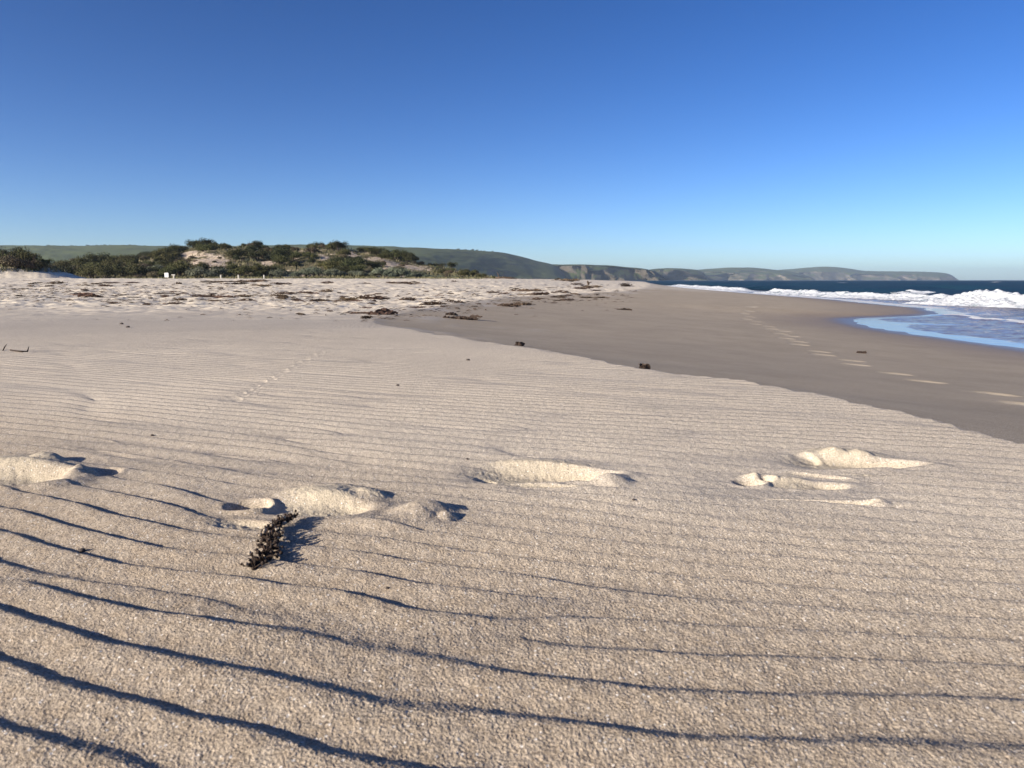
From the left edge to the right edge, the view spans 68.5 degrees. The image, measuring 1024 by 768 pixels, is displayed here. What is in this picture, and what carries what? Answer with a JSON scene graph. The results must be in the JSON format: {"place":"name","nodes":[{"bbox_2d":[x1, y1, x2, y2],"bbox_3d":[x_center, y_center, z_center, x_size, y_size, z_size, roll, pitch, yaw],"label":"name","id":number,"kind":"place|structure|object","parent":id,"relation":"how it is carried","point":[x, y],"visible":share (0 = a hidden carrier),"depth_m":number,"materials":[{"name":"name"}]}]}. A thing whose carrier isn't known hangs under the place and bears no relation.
{"place":"outdoors","nodes":[
{"label":"outdoors","id":0,"kind":"place"},
{"bbox_2d":[71,247,465,278],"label":"dune","id":1,"kind":"structure","parent":0,"point":[208,257],"depth_m":138.16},
{"bbox_2d":[52,260,70,266],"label":"shrub","id":2,"kind":"object","parent":1,"relation":"on","point":[62,263],"visible":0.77,"depth_m":142.04,"materials":[{"name":"green plant"}]},
{"bbox_2d":[70,255,92,264],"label":"shrub","id":3,"kind":"object","parent":1,"relation":"on","point":[81,260],"visible":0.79,"depth_m":140.93,"materials":[{"name":"green plant"}]},
{"bbox_2d":[73,265,90,276],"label":"shrub","id":4,"kind":"object","parent":1,"relation":"on","point":[80,267],"visible":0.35,"depth_m":117.14,"materials":[{"name":"green plant"}]},
{"bbox_2d":[75,265,97,277],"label":"shrub","id":5,"kind":"object","parent":1,"relation":"on","point":[89,270],"visible":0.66,"depth_m":115.73,"materials":[{"name":"green plant"}]},
{"bbox_2d":[83,251,110,264],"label":"shrub","id":6,"kind":"object","parent":1,"relation":"on","point":[97,259],"visible":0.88,"depth_m":141.31,"materials":[{"name":"green plant"}]},
{"bbox_2d":[84,261,109,268],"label":"shrub","id":7,"kind":"object","parent":1,"relation":"on","point":[92,264],"visible":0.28,"depth_m":122.59,"materials":[{"name":"green plant"}]},
{"bbox_2d":[94,264,116,277],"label":"shrub","id":8,"kind":"object","parent":1,"relation":"on","point":[105,271],"visible":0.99,"depth_m":114.45,"materials":[{"name":"green plant"}]},
{"bbox_2d":[101,257,123,266],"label":"shrub","id":9,"kind":"object","parent":1,"relation":"on","point":[113,262],"visible":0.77,"depth_m":130.76,"materials":[{"name":"green plant"}]},
{"bbox_2d":[112,263,135,276],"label":"shrub","id":10,"kind":"object","parent":1,"relation":"on","point":[119,268],"visible":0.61,"depth_m":118.47,"materials":[{"name":"green plant"}]},
{"bbox_2d":[120,256,140,265],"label":"shrub","id":11,"kind":"object","parent":1,"relation":"on","point":[133,260],"visible":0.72,"depth_m":136.30,"materials":[{"name":"green plant"}]},
{"bbox_2d":[123,264,149,275],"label":"shrub","id":12,"kind":"object","parent":1,"relation":"on","point":[138,269],"visible":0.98,"depth_m":117.02,"materials":[{"name":"green plant"}]},
{"bbox_2d":[148,266,159,272],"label":"shrub","id":13,"kind":"object","parent":1,"relation":"on","point":[154,269],"visible":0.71,"depth_m":118.75,"materials":[{"name":"green plant"}]},
{"bbox_2d":[146,268,162,277],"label":"shrub","id":14,"kind":"object","parent":1,"relation":"on","point":[152,274],"visible":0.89,"depth_m":115.51,"materials":[{"name":"green plant"}]},
{"bbox_2d":[151,248,166,256],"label":"shrub","id":15,"kind":"object","parent":1,"relation":"on","point":[157,253],"visible":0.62,"depth_m":143.66,"materials":[{"name":"green plant"}]},
{"bbox_2d":[155,259,173,265],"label":"shrub","id":16,"kind":"object","parent":1,"relation":"on","point":[162,263],"visible":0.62,"depth_m":129.20,"materials":[{"name":"green plant"}]},
{"bbox_2d":[157,265,178,276],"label":"shrub","id":17,"kind":"object","parent":1,"relation":"on","point":[168,270],"visible":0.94,"depth_m":114.99,"materials":[{"name":"green plant"}]},
{"bbox_2d":[159,251,177,260],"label":"shrub","id":18,"kind":"object","parent":1,"relation":"on","point":[164,257],"visible":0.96,"depth_m":136.88,"materials":[{"name":"green plant"}]},
{"bbox_2d":[168,243,184,252],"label":"shrub","id":19,"kind":"object","parent":1,"relation":"on","point":[176,249],"visible":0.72,"depth_m":150.61,"materials":[{"name":"green plant"}]},
{"bbox_2d":[184,239,200,246],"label":"shrub","id":20,"kind":"object","parent":1,"relation":"on","point":[189,243],"visible":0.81,"depth_m":158.89,"materials":[{"name":"green plant"}]},
{"bbox_2d":[184,266,204,277],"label":"shrub","id":21,"kind":"object","parent":1,"relation":"on","point":[194,272],"visible":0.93,"depth_m":112.83,"materials":[{"name":"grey plant"}]},
{"bbox_2d":[190,261,212,269],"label":"shrub","id":22,"kind":"object","parent":1,"relation":"on","point":[204,265],"visible":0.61,"depth_m":116.14,"materials":[{"name":"green plant"}]},
{"bbox_2d":[194,243,213,251],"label":"shrub","id":23,"kind":"object","parent":1,"relation":"on","point":[203,248],"visible":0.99,"depth_m":144.47,"materials":[{"name":"green plant"}]},
{"bbox_2d":[197,237,216,244],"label":"shrub","id":24,"kind":"object","parent":1,"relation":"on","point":[208,241],"visible":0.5,"depth_m":155.03,"materials":[{"name":"green plant"}]},
{"bbox_2d":[198,267,220,276],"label":"shrub","id":25,"kind":"object","parent":1,"relation":"on","point":[210,272],"visible":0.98,"depth_m":113.25,"materials":[{"name":"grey plant"}]},
{"bbox_2d":[212,264,227,269],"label":"shrub","id":26,"kind":"object","parent":1,"relation":"on","point":[215,266],"visible":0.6,"depth_m":118.74,"materials":[{"name":"green plant"}]},
{"bbox_2d":[216,268,234,275],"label":"shrub","id":27,"kind":"object","parent":1,"relation":"on","point":[225,272],"visible":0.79,"depth_m":114.94,"materials":[{"name":"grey plant"}]},
{"bbox_2d":[224,263,236,269],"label":"shrub","id":28,"kind":"object","parent":1,"relation":"on","point":[233,266],"visible":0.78,"depth_m":119.30,"materials":[{"name":"green plant"}]},
{"bbox_2d":[223,247,245,256],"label":"shrub","id":29,"kind":"object","parent":1,"relation":"on","point":[238,252],"visible":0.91,"depth_m":134.04,"materials":[{"name":"green plant"}]},
{"bbox_2d":[246,245,259,251],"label":"shrub","id":30,"kind":"object","parent":1,"relation":"on","point":[248,247],"visible":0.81,"depth_m":141.66,"materials":[{"name":"green plant"}]},
{"bbox_2d":[0,244,506,278],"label":"dune grass","id":31,"kind":"structure","parent":1,"relation":"on","point":[56,269],"depth_m":113.90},
{"bbox_2d":[244,263,266,273],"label":"shrub","id":32,"kind":"object","parent":1,"relation":"on","point":[250,268],"visible":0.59,"depth_m":116.44,"materials":[{"name":"green plant"}]},
{"bbox_2d":[241,248,270,261],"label":"shrub","id":33,"kind":"object","parent":1,"relation":"on","point":[255,254],"visible":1,"depth_m":134.79,"materials":[{"name":"green plant"}]},
{"bbox_2d":[251,240,263,247],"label":"shrub","id":34,"kind":"object","parent":1,"relation":"on","point":[255,242],"visible":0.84,"depth_m":158.27,"materials":[{"name":"green plant"}]},
{"bbox_2d":[268,263,287,271],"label":"shrub","id":35,"kind":"object","parent":1,"relation":"on","point":[280,266],"visible":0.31,"depth_m":119.71,"materials":[{"name":"green plant"}]},
{"bbox_2d":[269,268,289,276],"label":"shrub","id":36,"kind":"object","parent":1,"relation":"on","point":[278,272],"visible":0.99,"depth_m":114.52,"materials":[{"name":"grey plant"}]},
{"bbox_2d":[269,247,293,258],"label":"shrub","id":37,"kind":"object","parent":1,"relation":"on","point":[284,253],"visible":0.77,"depth_m":131.52,"materials":[{"name":"green plant"}]},
{"bbox_2d":[272,253,290,263],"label":"shrub","id":38,"kind":"object","parent":1,"relation":"on","point":[280,259],"visible":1,"depth_m":127.63,"materials":[{"name":"green plant"}]},
{"bbox_2d":[287,261,300,265],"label":"shrub","id":39,"kind":"object","parent":1,"relation":"on","point":[294,263],"visible":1,"depth_m":127.53,"materials":[{"name":"green plant"}]},
{"bbox_2d":[286,251,302,259],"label":"shrub","id":40,"kind":"object","parent":1,"relation":"on","point":[296,254],"visible":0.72,"depth_m":137.78,"materials":[{"name":"green plant"}]},
{"bbox_2d":[289,272,302,276],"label":"shrub","id":41,"kind":"object","parent":1,"relation":"on","point":[294,274],"visible":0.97,"depth_m":113.72,"materials":[{"name":"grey plant"}]},
{"bbox_2d":[302,252,317,258],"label":"shrub","id":42,"kind":"object","parent":1,"relation":"on","point":[308,255],"visible":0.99,"depth_m":136.55,"materials":[{"name":"green plant"}]},
{"bbox_2d":[301,266,324,275],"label":"shrub","id":43,"kind":"object","parent":1,"relation":"on","point":[314,271],"visible":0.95,"depth_m":114.70,"materials":[{"name":"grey plant"}]},
{"bbox_2d":[305,246,320,253],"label":"shrub","id":44,"kind":"object","parent":1,"relation":"on","point":[312,250],"visible":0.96,"depth_m":148.78,"materials":[{"name":"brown plant"}]},
{"bbox_2d":[325,242,335,249],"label":"shrub","id":45,"kind":"object","parent":1,"relation":"on","point":[330,245],"visible":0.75,"depth_m":155.52,"materials":[{"name":"green plant"}]},
{"bbox_2d":[322,258,344,269],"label":"shrub","id":46,"kind":"object","parent":1,"relation":"on","point":[328,264],"visible":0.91,"depth_m":120.37,"materials":[{"name":"green plant"}]},
{"bbox_2d":[328,256,344,262],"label":"shrub","id":47,"kind":"object","parent":1,"relation":"on","point":[335,258],"visible":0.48,"depth_m":125.37,"materials":[{"name":"green plant"}]},
{"bbox_2d":[330,240,348,250],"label":"shrub","id":48,"kind":"object","parent":1,"relation":"on","point":[338,245],"visible":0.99,"depth_m":153.58,"materials":[{"name":"green plant"}]},
{"bbox_2d":[332,270,346,275],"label":"shrub","id":49,"kind":"object","parent":1,"relation":"on","point":[340,272],"visible":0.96,"depth_m":114.94,"materials":[{"name":"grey plant"}]},
{"bbox_2d":[335,266,348,271],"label":"shrub","id":50,"kind":"object","parent":1,"relation":"on","point":[344,268],"visible":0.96,"depth_m":117.05,"materials":[{"name":"green plant"}]},
{"bbox_2d":[335,248,350,254],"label":"shrub","id":51,"kind":"object","parent":1,"relation":"on","point":[345,251],"visible":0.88,"depth_m":140.53,"materials":[{"name":"green plant"}]},
{"bbox_2d":[338,255,369,267],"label":"shrub","id":52,"kind":"object","parent":1,"relation":"on","point":[355,261],"visible":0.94,"depth_m":120.20,"materials":[{"name":"green plant"}]},
{"bbox_2d":[347,264,367,270],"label":"shrub","id":53,"kind":"object","parent":1,"relation":"on","point":[356,267],"visible":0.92,"depth_m":118.14,"materials":[{"name":"green plant"}]},
{"bbox_2d":[364,260,383,268],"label":"shrub","id":54,"kind":"object","parent":1,"relation":"on","point":[374,265],"visible":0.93,"depth_m":122.80,"materials":[{"name":"green plant"}]},
{"bbox_2d":[370,247,385,253],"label":"shrub","id":55,"kind":"object","parent":1,"relation":"on","point":[376,250],"visible":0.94,"depth_m":154.46,"materials":[{"name":"green plant"}]},
{"bbox_2d":[372,267,393,277],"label":"shrub","id":56,"kind":"object","parent":1,"relation":"on","point":[379,271],"visible":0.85,"depth_m":113.67,"materials":[{"name":"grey plant"}]},
{"bbox_2d":[382,271,396,277],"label":"shrub","id":57,"kind":"object","parent":1,"relation":"on","point":[385,273],"visible":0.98,"depth_m":113.18,"materials":[{"name":"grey plant"}]},
{"bbox_2d":[389,249,403,259],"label":"shrub","id":58,"kind":"object","parent":1,"relation":"on","point":[395,253],"visible":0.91,"depth_m":148.53,"materials":[{"name":"green plant"}]},
{"bbox_2d":[387,267,410,276],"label":"shrub","id":59,"kind":"object","parent":1,"relation":"on","point":[399,272],"visible":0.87,"depth_m":114.49,"materials":[{"name":"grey plant"}]},
{"bbox_2d":[400,251,417,262],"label":"shrub","id":60,"kind":"object","parent":1,"relation":"on","point":[410,256],"visible":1,"depth_m":145.72,"materials":[{"name":"green plant"}]},
{"bbox_2d":[403,272,414,277],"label":"shrub","id":61,"kind":"object","parent":1,"relation":"on","point":[409,275],"visible":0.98,"depth_m":114.10,"materials":[{"name":"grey plant"}]},
{"bbox_2d":[411,271,425,277],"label":"shrub","id":62,"kind":"object","parent":1,"relation":"on","point":[418,274],"visible":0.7,"depth_m":117.04,"materials":[{"name":"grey plant"}]},
{"bbox_2d":[447,261,457,268],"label":"shrub","id":63,"kind":"object","parent":1,"relation":"on","point":[451,264],"visible":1,"depth_m":157.38,"materials":[{"name":"green plant"}]},
{"bbox_2d":[0,244,567,278],"bbox_3d":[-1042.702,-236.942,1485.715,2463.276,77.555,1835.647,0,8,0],"label":"hill","id":64,"kind":"structure","parent":0,"point":[490,263],"depth_m":1290.92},
{"bbox_2d":[495,273,516,278],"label":"driftwood log","id":65,"kind":"object","parent":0,"point":[498,277],"visible":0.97,"depth_m":102.90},
{"bbox_2d":[0,266,1023,767],"bbox_3d":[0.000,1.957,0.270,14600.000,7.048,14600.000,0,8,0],"label":"beach","id":66,"kind":"structure","parent":0,"point":[804,548],"depth_m":1.50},
{"bbox_2d":[0,249,15,265],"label":"shrub","id":67,"kind":"object","parent":66,"relation":"on","point":[7,257],"visible":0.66,"depth_m":72.24,"materials":[{"name":"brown plant"}]},
{"bbox_2d":[0,255,28,268],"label":"shrub","id":68,"kind":"object","parent":66,"relation":"on","point":[14,262],"visible":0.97,"depth_m":72.13,"materials":[{"name":"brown plant"}]},
{"bbox_2d":[0,245,28,255],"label":"shrub","id":69,"kind":"object","parent":66,"relation":"on","point":[3,251],"visible":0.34,"depth_m":79.03,"materials":[{"name":"green plant"}]},
{"bbox_2d":[1,249,30,256],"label":"shrub","id":70,"kind":"object","parent":66,"relation":"on","point":[11,253],"visible":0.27,"depth_m":75.60,"materials":[{"name":"green plant"}]},
{"bbox_2d":[14,251,41,260],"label":"shrub","id":71,"kind":"object","parent":66,"relation":"on","point":[23,256],"visible":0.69,"depth_m":74.69,"materials":[{"name":"green plant"}]},
{"bbox_2d":[20,256,43,268],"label":"shrub","id":72,"kind":"object","parent":66,"relation":"on","point":[29,264],"visible":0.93,"depth_m":73.00,"materials":[{"name":"green plant"}]},
{"bbox_2d":[31,260,49,268],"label":"shrub","id":73,"kind":"object","parent":66,"relation":"on","point":[42,264],"visible":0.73,"depth_m":73.65,"materials":[{"name":"green plant"}]},
{"bbox_2d":[35,258,54,266],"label":"shrub","id":74,"kind":"object","parent":66,"relation":"on","point":[47,261],"visible":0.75,"depth_m":74.97,"materials":[{"name":"green plant"}]},
{"bbox_2d":[54,264,75,273],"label":"shrub","id":75,"kind":"object","parent":66,"relation":"on","point":[70,269],"visible":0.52,"depth_m":121.36,"materials":[{"name":"green plant"}]},
{"bbox_2d":[70,292,98,296],"bbox_3d":[-15.094,-3.147,26.538,1.144,0.185,0.520,4,9,29],"label":"dried seaweed","id":76,"kind":"object","parent":66,"relation":"on","point":[79,294],"visible":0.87,"depth_m":26.46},
{"bbox_2d":[166,259,192,275],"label":"shrub","id":77,"kind":"object","parent":66,"relation":"on","point":[178,264],"visible":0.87,"depth_m":117.01,"materials":[{"name":"green plant"}]},
{"bbox_2d":[206,295,234,297],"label":"dried seaweed","id":78,"kind":"object","parent":66,"relation":"on","point":[221,296],"visible":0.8,"depth_m":26.54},
{"bbox_2d":[201,280,243,282],"bbox_3d":[-19.962,-6.970,51.236,3.500,0.179,0.985,-1,8,-6],"label":"dried seaweed","id":79,"kind":"object","parent":66,"relation":"on","point":[219,281],"visible":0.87,"depth_m":51.02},
{"bbox_2d":[227,266,249,275],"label":"shrub","id":80,"kind":"object","parent":66,"relation":"on","point":[238,270],"visible":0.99,"depth_m":114.11,"materials":[{"name":"green plant"}]},
{"bbox_2d":[237,280,263,281],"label":"dried seaweed","id":81,"kind":"object","parent":66,"relation":"on","point":[251,280],"visible":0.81,"depth_m":54.10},
{"bbox_2d":[253,264,274,276],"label":"shrub","id":82,"kind":"object","parent":66,"relation":"on","point":[265,270],"visible":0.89,"depth_m":115.50,"materials":[{"name":"green plant"}]},
{"bbox_2d":[240,510,297,569],"bbox_3d":[-0.453,0.287,1.428,0.065,0.036,0.287,-1,8,-6],"label":"seaweed sprig","id":83,"kind":"object","parent":66,"relation":"on","point":[269,533],"visible":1,"depth_m":1.38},
{"bbox_2d":[0,280,636,321],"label":"seaweed litter","id":84,"kind":"object","parent":66,"relation":"on","point":[228,286],"visible":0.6,"depth_m":27.25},
{"bbox_2d":[321,268,339,276],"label":"shrub","id":85,"kind":"object","parent":66,"relation":"on","point":[327,272],"visible":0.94,"depth_m":114.57,"materials":[{"name":"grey plant"}]},
{"bbox_2d":[338,297,367,299],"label":"dried seaweed","id":86,"kind":"object","parent":66,"relation":"on","point":[350,298],"visible":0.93,"depth_m":25.48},
{"bbox_2d":[343,311,368,313],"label":"dried seaweed","id":87,"kind":"object","parent":66,"relation":"on","point":[355,312],"visible":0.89,"depth_m":13.47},
{"bbox_2d":[354,271,368,276],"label":"shrub","id":88,"kind":"object","parent":66,"relation":"on","point":[360,273],"visible":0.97,"depth_m":114.17,"materials":[{"name":"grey plant"}]},
{"bbox_2d":[355,294,386,299],"bbox_3d":[-4.745,-2.966,25.675,1.218,0.194,0.474,1,8,6],"label":"dried seaweed","id":89,"kind":"object","parent":66,"relation":"on","point":[367,296],"visible":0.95,"depth_m":25.64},
{"bbox_2d":[366,308,397,314],"bbox_3d":[-2.244,-1.241,13.033,0.551,0.157,0.234,-2,8,-11],"label":"seaweed clump","id":90,"kind":"object","parent":66,"relation":"on","point":[383,311],"visible":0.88,"depth_m":12.97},
{"bbox_2d":[386,281,425,283],"bbox_3d":[-7.558,-7.095,52.712,3.233,0.232,0.936,2,8,16],"label":"dried seaweed","id":91,"kind":"object","parent":66,"relation":"on","point":[414,282],"visible":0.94,"depth_m":52.56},
{"bbox_2d":[396,297,416,299],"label":"dried seaweed","id":92,"kind":"object","parent":66,"relation":"on","point":[409,298],"visible":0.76,"depth_m":25.79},
{"bbox_2d":[419,302,449,304],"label":"dried seaweed","id":93,"kind":"object","parent":66,"relation":"on","point":[433,303],"visible":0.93,"depth_m":19.53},
{"bbox_2d":[443,315,481,319],"bbox_3d":[-0.883,-1.180,13.412,0.742,0.125,0.248,2,8,11],"label":"seaweed clump","id":94,"kind":"object","parent":66,"relation":"on","point":[472,317],"visible":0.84,"depth_m":13.35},
{"bbox_2d":[494,303,520,306],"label":"dried seaweed","id":95,"kind":"object","parent":66,"relation":"on","point":[510,305],"visible":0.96,"depth_m":21.88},
{"bbox_2d":[507,288,546,290],"bbox_3d":[0.787,-5.486,43.991,2.699,0.266,0.864,6,10,36],"label":"dried seaweed","id":96,"kind":"object","parent":66,"relation":"on","point":[526,289],"visible":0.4,"depth_m":43.89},
{"bbox_2d":[555,278,579,281],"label":"dried seaweed","id":97,"kind":"object","parent":66,"relation":"on","point":[572,280],"visible":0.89,"depth_m":94.91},
{"bbox_2d":[638,363,650,368],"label":"seaweed clump","id":98,"kind":"object","parent":66,"relation":"on","point":[644,366],"visible":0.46,"depth_m":4.36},
{"bbox_2d":[0,0,1023,279],"label":"sky","id":99,"kind":"structure","parent":0,"point":[863,135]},
{"bbox_2d":[553,264,667,280],"bbox_3d":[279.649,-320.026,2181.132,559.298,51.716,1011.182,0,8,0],"label":"sea cliff","id":100,"kind":"structure","parent":0,"point":[592,272],"depth_m":1817.88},
{"bbox_2d":[650,268,708,279],"bbox_3d":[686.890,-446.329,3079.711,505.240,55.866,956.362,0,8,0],"label":"sea cliff","id":101,"kind":"structure","parent":0,"point":[678,274],"depth_m":2744.84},
{"bbox_2d":[698,267,814,279],"bbox_3d":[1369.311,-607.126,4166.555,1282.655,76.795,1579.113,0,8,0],"label":"headland","id":102,"kind":"structure","parent":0,"point":[747,273],"depth_m":3620.65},
{"bbox_2d":[642,280,1023,347],"bbox_3d":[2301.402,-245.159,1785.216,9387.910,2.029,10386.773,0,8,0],"label":"sea","id":103,"kind":"structure","parent":0,"point":[994,326],"depth_m":41.65,"materials":[{"name":"blue liquid"}]},
{"bbox_2d":[670,284,763,291],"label":"breaking wave","id":104,"kind":"object","parent":103,"relation":"on","point":[721,288],"visible":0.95,"depth_m":116.29,"materials":[{"name":"liquid"}]},
{"bbox_2d":[753,288,949,300],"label":"breaking wave","id":105,"kind":"object","parent":103,"relation":"on","point":[872,295],"visible":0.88,"depth_m":63.79,"materials":[{"name":"liquid"}]},
{"bbox_2d":[890,289,934,293],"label":"breaking wave","id":106,"kind":"object","parent":103,"relation":"on","point":[920,292],"visible":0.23,"depth_m":87.94,"materials":[{"name":"liquid"}]},
{"bbox_2d":[902,289,1023,307],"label":"breaking wave","id":107,"kind":"object","parent":103,"relation":"on","point":[999,298],"visible":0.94,"depth_m":44.76,"materials":[{"name":"liquid"}]},
{"bbox_2d":[782,267,957,279],"bbox_3d":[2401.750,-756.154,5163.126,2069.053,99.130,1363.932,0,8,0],"label":"headland","id":108,"kind":"structure","parent":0,"point":[827,273],"depth_m":4650.46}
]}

